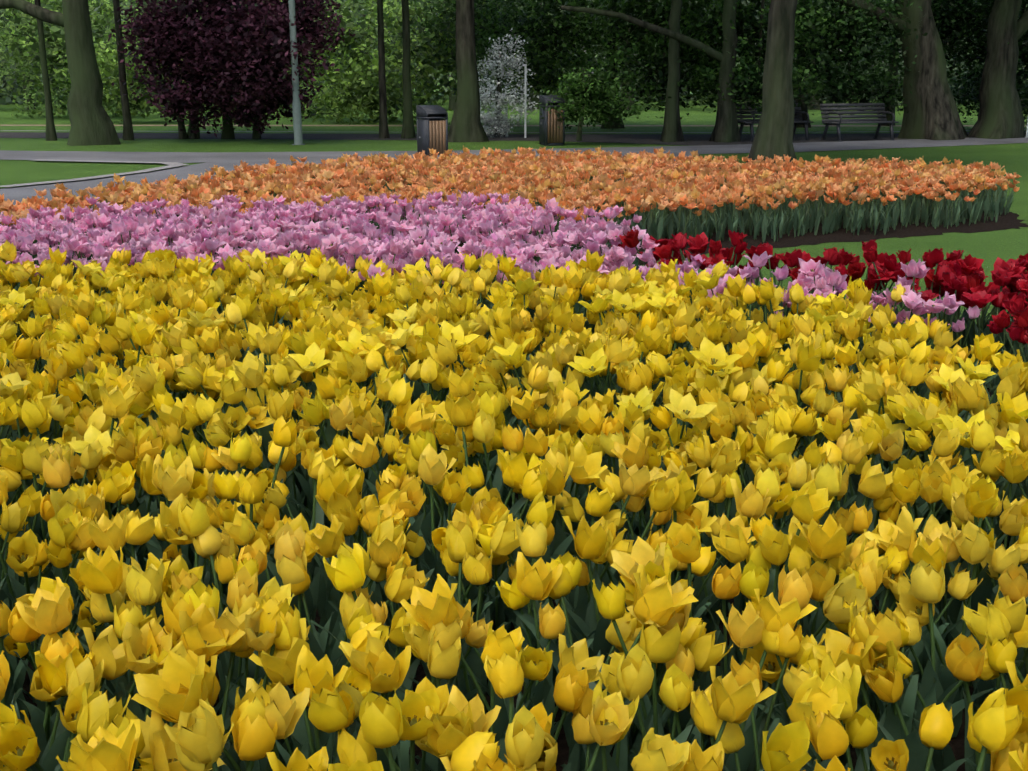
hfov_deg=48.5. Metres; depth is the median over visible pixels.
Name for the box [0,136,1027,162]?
path
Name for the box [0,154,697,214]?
path
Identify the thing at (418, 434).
yellow tulips
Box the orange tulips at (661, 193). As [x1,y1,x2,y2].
[0,145,1021,254]
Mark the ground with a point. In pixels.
(990, 247)
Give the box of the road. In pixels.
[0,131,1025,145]
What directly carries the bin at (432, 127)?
on the path at (189, 157)
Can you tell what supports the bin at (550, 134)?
on the ground
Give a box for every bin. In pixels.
[416,105,447,155]
[539,95,564,145]
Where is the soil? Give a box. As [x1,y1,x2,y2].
[17,200,1027,770]
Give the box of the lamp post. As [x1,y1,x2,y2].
[288,0,304,144]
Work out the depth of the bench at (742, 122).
28.39 m
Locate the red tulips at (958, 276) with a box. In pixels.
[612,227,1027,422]
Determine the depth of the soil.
11.03 m
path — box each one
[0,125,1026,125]
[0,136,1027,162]
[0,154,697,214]
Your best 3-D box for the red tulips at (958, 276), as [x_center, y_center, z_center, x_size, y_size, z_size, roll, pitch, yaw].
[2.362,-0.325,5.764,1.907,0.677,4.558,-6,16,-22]
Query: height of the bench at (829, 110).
0.896 m
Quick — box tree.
[0,0,1027,168]
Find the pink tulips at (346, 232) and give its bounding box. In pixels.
[0,190,981,352]
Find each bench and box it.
[736,103,812,140]
[820,103,898,141]
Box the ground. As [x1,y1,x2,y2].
[0,79,1027,345]
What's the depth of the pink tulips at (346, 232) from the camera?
7.67 m
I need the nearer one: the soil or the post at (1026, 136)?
the soil
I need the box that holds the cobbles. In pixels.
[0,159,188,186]
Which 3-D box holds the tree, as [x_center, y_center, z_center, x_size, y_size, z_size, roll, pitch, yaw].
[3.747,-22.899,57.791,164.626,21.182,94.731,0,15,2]
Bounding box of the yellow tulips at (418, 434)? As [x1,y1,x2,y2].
[0,240,1027,770]

